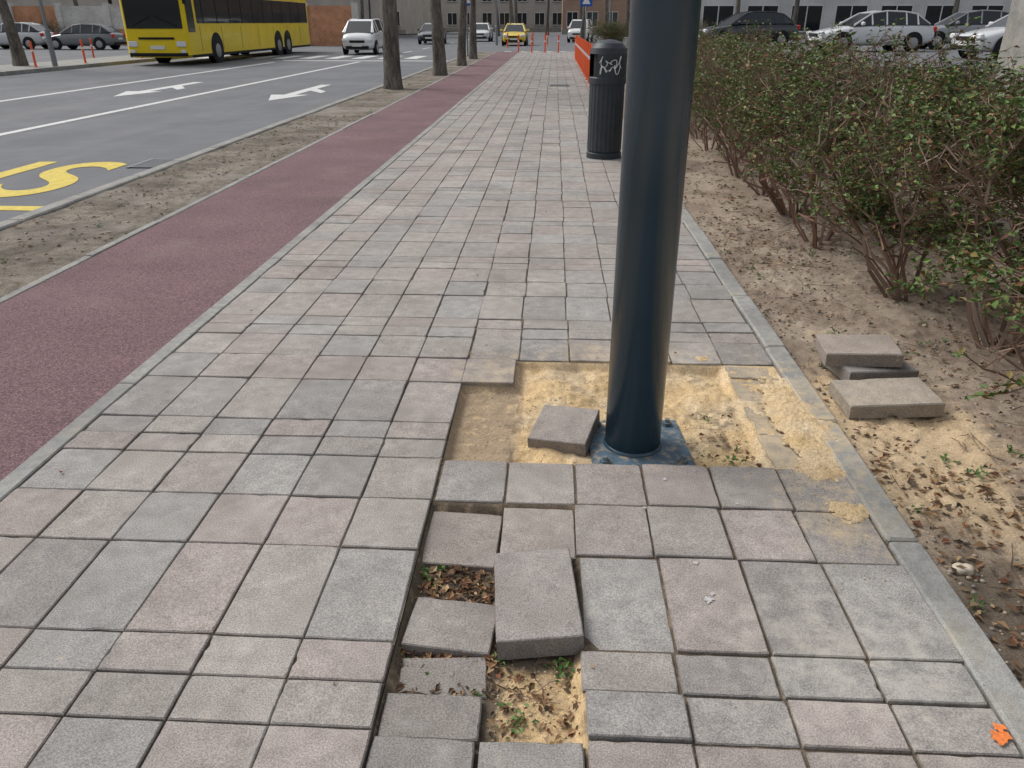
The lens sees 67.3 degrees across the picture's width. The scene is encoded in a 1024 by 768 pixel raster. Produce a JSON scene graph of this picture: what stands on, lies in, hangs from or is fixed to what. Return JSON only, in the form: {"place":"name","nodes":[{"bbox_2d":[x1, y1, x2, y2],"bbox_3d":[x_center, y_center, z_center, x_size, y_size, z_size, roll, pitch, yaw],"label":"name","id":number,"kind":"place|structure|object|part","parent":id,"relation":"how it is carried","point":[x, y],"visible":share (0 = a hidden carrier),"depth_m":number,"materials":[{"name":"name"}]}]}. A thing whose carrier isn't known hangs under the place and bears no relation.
{"place":"outdoors","nodes":[
{"label":"outdoors","id":0,"kind":"place"},
{"bbox_2d":[0,45,128,64],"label":"parking area","id":1,"kind":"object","parent":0,"point":[41,54],"depth_m":41.19,"materials":[{"name":"concrete"}]},
{"bbox_2d":[0,22,55,48],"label":"parked car","id":2,"kind":"object","parent":1,"relation":"on","point":[34,33],"visible":0.65,"depth_m":47.19,"materials":[{"name":"paint"}]},
{"bbox_2d":[42,24,126,49],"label":"parked car","id":3,"kind":"object","parent":1,"relation":"on","point":[102,36],"visible":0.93,"depth_m":46.11,"materials":[{"name":"paint"}]},
{"bbox_2d":[0,3,358,45],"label":"boundary wall","id":4,"kind":"structure","parent":1,"relation":"on","point":[326,25],"depth_m":55.37,"materials":[{"name":"brick"}]},
{"bbox_2d":[18,15,845,45],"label":"shrubs","id":5,"kind":"object","parent":1,"relation":"on","point":[613,33],"visible":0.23,"depth_m":42.96,"materials":[{"name":"green plant"}]},
{"bbox_2d":[0,55,145,70],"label":"pavement","id":6,"kind":"structure","parent":0,"point":[10,67],"depth_m":30.43,"materials":[{"name":"concrete"}]},
{"bbox_2d":[29,41,36,66],"bbox_3d":[-16.835,-11.586,27.029,0.120,0.850,0.117,1,25,3],"label":"bollard","id":7,"kind":"object","parent":6,"relation":"on","point":[33,55],"visible":1,"depth_m":27.01,"materials":[{"name":"orange plastic"}]},
{"bbox_2d":[38,0,57,66],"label":"lamp post","id":8,"kind":"object","parent":6,"relation":"on","point":[50,47],"visible":0.91,"depth_m":27.19,"materials":[{"name":"grey metal"}]},
{"bbox_2d":[80,39,86,62],"bbox_3d":[-16.583,-12.860,29.735,0.120,0.850,0.117,1,25,3],"label":"bollard","id":9,"kind":"object","parent":6,"relation":"on","point":[82,48],"visible":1,"depth_m":29.71,"materials":[{"name":"orange plastic"}]},
{"bbox_2d":[89,38,94,57],"bbox_3d":[-19.550,-15.631,35.790,0.120,0.850,0.117,1,25,3],"label":"bollard","id":10,"kind":"object","parent":6,"relation":"on","point":[91,47],"visible":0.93,"depth_m":35.77,"materials":[{"name":"orange plastic"}]},
{"bbox_2d":[0,52,493,297],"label":"verge","id":11,"kind":"structure","parent":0,"point":[42,265],"depth_m":7.29,"materials":[{"name":"soil"}]},
{"bbox_2d":[466,0,469,55],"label":"traffic sign","id":12,"kind":"object","parent":11,"relation":"on","point":[468,2],"visible":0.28,"depth_m":36.32,"materials":[{"name":"grey metal"}]},
{"bbox_2d":[0,107,1023,743],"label":"fallen leaves","id":13,"kind":"object","parent":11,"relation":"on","point":[492,661],"visible":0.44,"depth_m":2.34,"materials":[{"name":"brown plant"}]},
{"bbox_2d":[0,52,517,480],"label":"cycle path","id":14,"kind":"structure","parent":0,"point":[78,340],"depth_m":4.84,"materials":[{"name":"asphalt"}]},
{"bbox_2d":[0,32,527,221],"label":"road","id":15,"kind":"structure","parent":0,"point":[177,128],"depth_m":15.99,"materials":[{"name":"grey asphalt"}]},
{"bbox_2d":[0,206,42,210],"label":"yellow road line","id":16,"kind":"object","parent":15,"relation":"on","point":[29,208],"depth_m":7.09,"materials":[{"name":"paint"}]},
{"bbox_2d":[0,162,125,196],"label":"bus lettering","id":17,"kind":"object","parent":15,"relation":"on","point":[58,177],"visible":1,"depth_m":8.62,"materials":[{"name":"yellow paint"}]},
{"bbox_2d":[126,158,174,168],"bbox_3d":[-4.273,-2.659,9.280,0.450,0.021,0.650,1,25,3],"label":"drain grate","id":18,"kind":"object","parent":15,"relation":"on","point":[150,163],"visible":0.62,"depth_m":9.26,"materials":[{"name":"black metal"}]},
{"bbox_2d":[0,35,413,75],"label":"kerb","id":19,"kind":"structure","parent":15,"relation":"on","point":[28,71],"depth_m":28.16,"materials":[{"name":"concrete"}]},
{"bbox_2d":[108,0,309,62],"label":"bus","id":20,"kind":"object","parent":15,"relation":"on","point":[166,31],"visible":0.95,"depth_m":31.74,"materials":[{"name":"yellow metal"}]},
{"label":"windows","id":21,"kind":"part","parent":20,"relation":"part of","materials":[{"name":"black glass"}]},
{"bbox_2d":[0,53,468,230],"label":"road kerb","id":22,"kind":"structure","parent":15,"relation":"on","point":[43,210],"depth_m":8.28,"materials":[{"name":"concrete"}]},
{"bbox_2d":[0,48,565,135],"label":"road markings","id":23,"kind":"object","parent":15,"relation":"on","point":[273,97],"visible":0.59,"depth_m":19.50,"materials":[{"name":"white paint"}]},
{"bbox_2d":[342,19,382,54],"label":"white car","id":24,"kind":"object","parent":15,"relation":"on","point":[362,34],"visible":0.84,"depth_m":40.04,"materials":[{"name":"paint"}]},
{"bbox_2d":[417,23,446,43],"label":"moving car","id":25,"kind":"object","parent":15,"relation":"on","point":[425,34],"visible":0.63,"depth_m":59.18,"materials":[{"name":"paint"}]},
{"bbox_2d":[469,23,492,41],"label":"moving car","id":26,"kind":"object","parent":15,"relation":"on","point":[483,30],"visible":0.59,"depth_m":67.28,"materials":[{"name":"paint"}]},
{"bbox_2d":[0,52,1023,767],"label":"pavement","id":27,"kind":"structure","parent":0,"point":[156,588],"depth_m":2.36,"materials":[{"name":"concrete"}]},
{"bbox_2d":[0,52,773,767],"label":"pavement bedding","id":28,"kind":"object","parent":27,"relation":"on","point":[382,446],"visible":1,"depth_m":2.87,"materials":[{"name":"sand"}]},
{"bbox_2d":[531,35,532,51],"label":"bollard","id":29,"kind":"object","parent":27,"relation":"on","point":[531,42],"visible":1,"depth_m":40.48,"materials":[{"name":"orange plastic"}]},
{"bbox_2d":[544,35,545,51],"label":"bollard","id":30,"kind":"object","parent":27,"relation":"on","point":[544,43],"visible":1,"depth_m":40.46,"materials":[{"name":"orange plastic"}]},
{"bbox_2d":[549,84,569,86],"bbox_3d":[1.202,-7.532,19.406,0.530,0.021,0.530,1,25,3],"label":"drain grate","id":31,"kind":"object","parent":27,"relation":"on","point":[557,85],"visible":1,"depth_m":19.30,"materials":[{"name":"grey metal"}]},
{"bbox_2d":[578,37,580,65],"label":"bollard","id":32,"kind":"object","parent":27,"relation":"on","point":[579,52],"visible":0.49,"depth_m":28.00,"materials":[{"name":"orange plastic"}]},
{"bbox_2d":[579,38,582,67],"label":"bollard","id":33,"kind":"object","parent":27,"relation":"on","point":[580,53],"visible":0.62,"depth_m":26.87,"materials":[{"name":"orange plastic"}]},
{"bbox_2d":[580,39,583,69],"bbox_3d":[2.350,-11.047,25.766,0.120,0.950,0.117,1,25,3],"label":"bollard","id":34,"kind":"object","parent":27,"relation":"on","point":[581,53],"visible":0.56,"depth_m":25.71,"materials":[{"name":"orange plastic"}]},
{"bbox_2d":[581,40,583,71],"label":"bollard","id":35,"kind":"object","parent":27,"relation":"on","point":[582,55],"visible":0.64,"depth_m":24.58,"materials":[{"name":"orange plastic"}]},
{"bbox_2d":[582,40,585,73],"bbox_3d":[2.224,-9.984,23.506,0.120,0.950,0.117,1,25,3],"label":"bollard","id":36,"kind":"object","parent":27,"relation":"on","point":[584,58],"visible":0.56,"depth_m":23.51,"materials":[{"name":"orange plastic"}]},
{"bbox_2d":[584,41,587,76],"bbox_3d":[2.161,-9.452,22.377,0.120,0.950,0.117,1,25,3],"label":"bollard","id":37,"kind":"object","parent":27,"relation":"on","point":[585,58],"visible":0.66,"depth_m":22.32,"materials":[{"name":"orange plastic"}]},
{"bbox_2d":[585,42,589,79],"bbox_3d":[2.098,-8.921,21.247,0.120,0.950,0.117,1,25,3],"label":"bollard","id":38,"kind":"object","parent":27,"relation":"on","point":[587,61],"visible":0.66,"depth_m":21.24,"materials":[{"name":"orange plastic"}]},
{"bbox_2d":[587,43,591,82],"bbox_3d":[2.034,-8.389,20.118,0.120,0.950,0.117,1,25,3],"label":"bollard","id":39,"kind":"object","parent":27,"relation":"on","point":[590,44],"visible":0.59,"depth_m":20.07,"materials":[{"name":"orange plastic"}]},
{"bbox_2d":[586,39,626,159],"bbox_3d":[1.087,-3.270,8.856,0.424,1.276,0.428,10,27,21],"label":"litter bin","id":40,"kind":"object","parent":27,"relation":"on","point":[608,68],"visible":1,"depth_m":8.72,"materials":[{"name":"metal"}]},
{"bbox_2d":[364,361,1022,767],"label":"sand bed","id":41,"kind":"object","parent":27,"relation":"on","point":[500,403],"visible":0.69,"depth_m":2.96,"materials":[{"name":"beige sand"}]},
{"bbox_2d":[0,78,1023,739],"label":"weeds","id":42,"kind":"object","parent":41,"relation":"on","point":[566,662],"visible":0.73,"depth_m":2.57,"materials":[{"name":"green plant"}]},
{"bbox_2d":[589,0,701,466],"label":"street lamp","id":43,"kind":"object","parent":41,"relation":"on","point":[660,76],"visible":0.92,"depth_m":2.55,"materials":[{"name":"metal"}]},
{"bbox_2d":[695,356,876,524],"bbox_3d":[0.997,0.151,3.086,0.615,0.037,1.650,1,25,3],"label":"sand spill","id":44,"kind":"object","parent":27,"relation":"on","point":[794,419],"visible":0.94,"depth_m":2.97,"materials":[{"name":"sand"}]},
{"bbox_2d":[574,51,1023,758],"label":"kerb","id":45,"kind":"structure","parent":27,"relation":"attached to","point":[988,667],"depth_m":2.38,"materials":[{"name":"concrete"}]},
{"bbox_2d":[643,470,1012,744],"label":"paint spots","id":46,"kind":"object","parent":27,"relation":"on","point":[1001,737],"visible":1,"depth_m":1.73,"materials":[{"name":"orange paint"}]},
{"bbox_2d":[479,32,627,51],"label":"side street","id":47,"kind":"structure","parent":0,"point":[538,42],"depth_m":56.38,"materials":[{"name":"grey asphalt"}]},
{"bbox_2d":[0,51,520,501],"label":"cycle path edging","id":48,"kind":"object","parent":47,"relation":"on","point":[26,470],"visible":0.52,"depth_m":4.38,"materials":[{"name":"concrete"}]},
{"bbox_2d":[422,0,561,27],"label":"walls","id":49,"kind":"structure","parent":47,"relation":"on","point":[530,8],"depth_m":135.22,"materials":[{"name":"brown brick"}]},
{"bbox_2d":[422,0,561,25],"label":"windows","id":50,"kind":"structure","parent":49,"relation":"attached to","point":[505,19],"depth_m":135.61,"materials":[{"name":"black glass"}]},
{"bbox_2d":[495,0,497,44],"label":"lamp post","id":51,"kind":"object","parent":47,"relation":"on","point":[496,34],"visible":1,"depth_m":52.76,"materials":[{"name":"grey metal"}]},
{"bbox_2d":[445,28,560,31],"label":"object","id":52,"kind":"structure","parent":47,"relation":"on","point":[530,29],"depth_m":136.21,"materials":[{"name":"concrete"}]},
{"bbox_2d":[500,23,529,45],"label":"taxi","id":53,"kind":"object","parent":47,"relation":"on","point":[513,30],"visible":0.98,"depth_m":55.25,"materials":[{"name":"paint"}]},
{"bbox_2d":[567,19,592,42],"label":"moving car","id":54,"kind":"object","parent":47,"relation":"on","point":[574,27],"visible":0.77,"depth_m":63.89,"materials":[{"name":"paint"}]},
{"bbox_2d":[561,0,630,33],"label":"walls","id":55,"kind":"structure","parent":47,"relation":"on","point":[618,6],"depth_m":105.69,"materials":[{"name":"brick"}]},
{"bbox_2d":[562,30,623,33],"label":"cornice","id":56,"kind":"structure","parent":55,"relation":"attached to","point":[564,31],"depth_m":106.94,"materials":[{"name":"concrete"}]},
{"bbox_2d":[566,12,629,26],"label":"windows","id":57,"kind":"structure","parent":55,"relation":"attached to","point":[571,16],"depth_m":106.11,"materials":[{"name":"black glass"}]},
{"bbox_2d":[609,0,611,38],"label":"lamp post","id":58,"kind":"object","parent":47,"relation":"on","point":[610,12],"visible":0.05,"depth_m":44.77,"materials":[{"name":"grey metal"}]},
{"bbox_2d":[580,0,592,39],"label":"traffic sign","id":59,"kind":"object","parent":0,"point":[585,3],"visible":0.76,"depth_m":37.52,"materials":[{"name":"grey metal"}]},
{"bbox_2d":[227,32,1003,293],"bbox_3d":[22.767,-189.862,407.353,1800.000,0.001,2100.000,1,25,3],"label":"ground","id":60,"kind":"structure","parent":0,"point":[415,34],"depth_m":104.94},
{"bbox_2d":[0,0,28,65],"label":"tree","id":61,"kind":"object","parent":60,"relation":"on","point":[18,55],"visible":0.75,"depth_m":27.65,"materials":[{"name":"brown plant"}]},
{"bbox_2d":[6,0,379,18],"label":"walls","id":62,"kind":"structure","parent":60,"relation":"on","point":[374,7],"depth_m":84.81,"materials":[{"name":"brown brick"}]},
{"bbox_2d":[360,0,363,18],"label":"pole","id":63,"kind":"object","parent":60,"relation":"on","point":[361,10],"visible":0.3,"depth_m":74.51,"materials":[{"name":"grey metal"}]},
{"bbox_2d":[368,0,370,18],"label":"tree","id":64,"kind":"object","parent":60,"relation":"on","point":[369,9],"visible":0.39,"depth_m":90.90,"materials":[{"name":"brown plant"}]},
{"bbox_2d":[382,0,402,89],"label":"tree","id":65,"kind":"object","parent":60,"relation":"on","point":[392,67],"visible":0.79,"depth_m":18.36,"materials":[{"name":"brown plant"}]},
{"bbox_2d":[379,0,422,33],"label":"walls","id":66,"kind":"structure","parent":60,"relation":"on","point":[411,21],"depth_m":111.12,"materials":[{"name":"paint"}]},
{"bbox_2d":[397,11,399,25],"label":"windows","id":67,"kind":"structure","parent":66,"relation":"attached to","point":[398,14],"depth_m":107.32,"materials":[{"name":"black glass"}]},
{"bbox_2d":[398,30,405,33],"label":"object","id":68,"kind":"structure","parent":66,"relation":"attached to","point":[401,31],"depth_m":108.05,"materials":[{"name":"concrete"}]},
{"bbox_2d":[429,0,447,75],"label":"tree","id":69,"kind":"object","parent":60,"relation":"on","point":[439,58],"visible":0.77,"depth_m":23.13,"materials":[{"name":"brown plant"}]},
{"bbox_2d":[457,0,466,65],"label":"tree","id":70,"kind":"object","parent":60,"relation":"on","point":[461,54],"visible":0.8,"depth_m":28.27,"materials":[{"name":"brown plant"}]},
{"bbox_2d":[469,0,477,58],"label":"tree","id":71,"kind":"object","parent":60,"relation":"on","point":[473,45],"visible":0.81,"depth_m":33.70,"materials":[{"name":"brown plant"}]},
{"bbox_2d":[494,0,499,35],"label":"tree","id":72,"kind":"object","parent":60,"relation":"on","point":[497,19],"visible":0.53,"depth_m":94.08,"materials":[{"name":"brown plant"}]},
{"bbox_2d":[509,0,513,22],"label":"tree","id":73,"kind":"object","parent":60,"relation":"on","point":[511,17],"visible":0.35,"depth_m":62.98,"materials":[{"name":"brown plant"}]},
{"bbox_2d":[514,0,517,22],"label":"tree","id":74,"kind":"object","parent":60,"relation":"on","point":[515,13],"visible":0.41,"depth_m":75.63,"materials":[{"name":"brown plant"}]},
{"bbox_2d":[545,0,549,34],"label":"tree","id":75,"kind":"object","parent":60,"relation":"on","point":[547,19],"visible":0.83,"depth_m":99.23,"materials":[{"name":"brown plant"}]},
{"bbox_2d":[579,6,581,19],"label":"tree","id":76,"kind":"object","parent":60,"relation":"on","point":[580,17],"visible":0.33,"depth_m":89.66,"materials":[{"name":"brown plant"}]},
{"bbox_2d":[580,6,586,38],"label":"tree","id":77,"kind":"object","parent":60,"relation":"on","point":[582,31],"visible":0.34,"depth_m":50.49,"materials":[{"name":"brown plant"}]},
{"bbox_2d":[603,0,607,39],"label":"tree","id":78,"kind":"object","parent":60,"relation":"on","point":[606,12],"visible":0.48,"depth_m":67.11,"materials":[{"name":"brown plant"}]},
{"bbox_2d":[624,0,629,36],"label":"tree","id":79,"kind":"object","parent":60,"relation":"on","point":[627,11],"visible":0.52,"depth_m":85.08,"materials":[{"name":"brown plant"}]},
{"bbox_2d":[735,0,740,12],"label":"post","id":80,"kind":"object","parent":60,"relation":"on","point":[737,8],"visible":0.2,"depth_m":46.14,"materials":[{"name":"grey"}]},
{"bbox_2d":[792,0,799,24],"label":"tree","id":81,"kind":"object","parent":60,"relation":"on","point":[795,12],"visible":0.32,"depth_m":51.27,"materials":[{"name":"brown plant"}]},
{"bbox_2d":[700,0,1011,36],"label":"walls","id":82,"kind":"structure","parent":60,"relation":"on","point":[829,9],"depth_m":54.60,"materials":[{"name":"grey concrete"}]},
{"bbox_2d":[702,5,1004,32],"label":"windows","id":83,"kind":"structure","parent":82,"relation":"attached to","point":[810,17],"depth_m":54.87,"materials":[{"name":"black glass"}]},
{"bbox_2d":[952,0,959,14],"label":"tree","id":84,"kind":"object","parent":60,"relation":"on","point":[956,7],"visible":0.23,"depth_m":49.96,"materials":[{"name":"brown plant"}]},
{"bbox_2d":[621,37,996,85],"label":"parking lot","id":85,"kind":"structure","parent":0,"point":[953,52],"depth_m":26.75,"materials":[{"name":"grey asphalt"}]},
{"bbox_2d":[698,11,800,46],"bbox_3d":[10.902,-16.536,35.870,4.680,1.559,2.140,-4,25,-8],"label":"parked car","id":86,"kind":"object","parent":85,"relation":"on","point":[778,22],"visible":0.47,"depth_m":35.18,"materials":[{"name":"paint"}]},
{"bbox_2d":[806,10,936,51],"bbox_3d":[14.094,-13.887,30.300,4.580,1.509,2.140,-1,25,-2],"label":"parked car","id":87,"kind":"object","parent":85,"relation":"on","point":[917,29],"visible":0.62,"depth_m":29.57,"materials":[{"name":"paint"}]},
{"bbox_2d":[920,10,1008,49],"bbox_3d":[19.340,-15.076,32.768,4.480,1.559,2.140,3,25,7],"label":"parked car","id":88,"kind":"object","parent":85,"relation":"on","point":[962,18],"visible":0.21,"depth_m":32.02,"materials":[{"name":"paint"}]},
{"bbox_2d":[950,14,1008,58],"bbox_3d":[16.137,-10.859,23.864,4.480,1.509,2.140,-2,25,-5],"label":"parked car","id":89,"kind":"object","parent":85,"relation":"on","point":[993,33],"visible":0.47,"depth_m":23.46,"materials":[{"name":"paint"}]},
{"bbox_2d":[623,82,1023,687],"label":"soil bed","id":90,"kind":"object","parent":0,"point":[940,440],"visible":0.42,"depth_m":3.73,"materials":[{"name":"brown soil"}]},
{"bbox_2d":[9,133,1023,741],"bbox_3d":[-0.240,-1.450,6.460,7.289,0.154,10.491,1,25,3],"label":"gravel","id":91,"kind":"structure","parent":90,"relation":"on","point":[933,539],"depth_m":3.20,"materials":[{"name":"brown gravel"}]},
{"bbox_2d":[400,200,1023,714],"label":"dry twigs","id":92,"kind":"object","parent":90,"relation":"on","point":[858,426],"visible":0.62,"depth_m":3.04,"materials":[{"name":"brown plant"}]},
{"bbox_2d":[619,16,1023,401],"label":"hedge","id":93,"kind":"object","parent":90,"relation":"on","point":[940,127],"visible":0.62,"depth_m":4.42,"materials":[{"name":"green plant"}]},
{"bbox_2d":[815,334,918,379],"bbox_3d":[1.618,-0.116,3.523,0.408,0.146,0.318,1,25,3],"label":"paver stack","id":94,"kind":"object","parent":90,"relation":"on","point":[851,357],"visible":0.98,"depth_m":3.44,"materials":[{"name":"concrete"}]},
{"bbox_2d":[828,377,945,418],"bbox_3d":[1.575,0.057,3.249,0.386,0.087,0.238,0,25,0],"label":"loose paver","id":95,"kind":"object","parent":90,"relation":"on","point":[889,398],"visible":1,"depth_m":3.19,"materials":[{"name":"concrete"}]},
{"bbox_2d":[952,562,973,576],"bbox_3d":[1.338,0.554,2.288,0.068,0.036,0.047,1,25,3],"label":"stone","id":96,"kind":"object","parent":90,"relation":"on","point":[963,571],"visible":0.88,"depth_m":2.27,"materials":[{"name":"white stone"}]},
{"bbox_2d":[991,0,1023,130],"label":"concrete pillar","id":97,"kind":"structure","parent":90,"relation":"on","point":[1013,35],"depth_m":10.15,"materials":[{"name":"grey concrete"}]}
]}

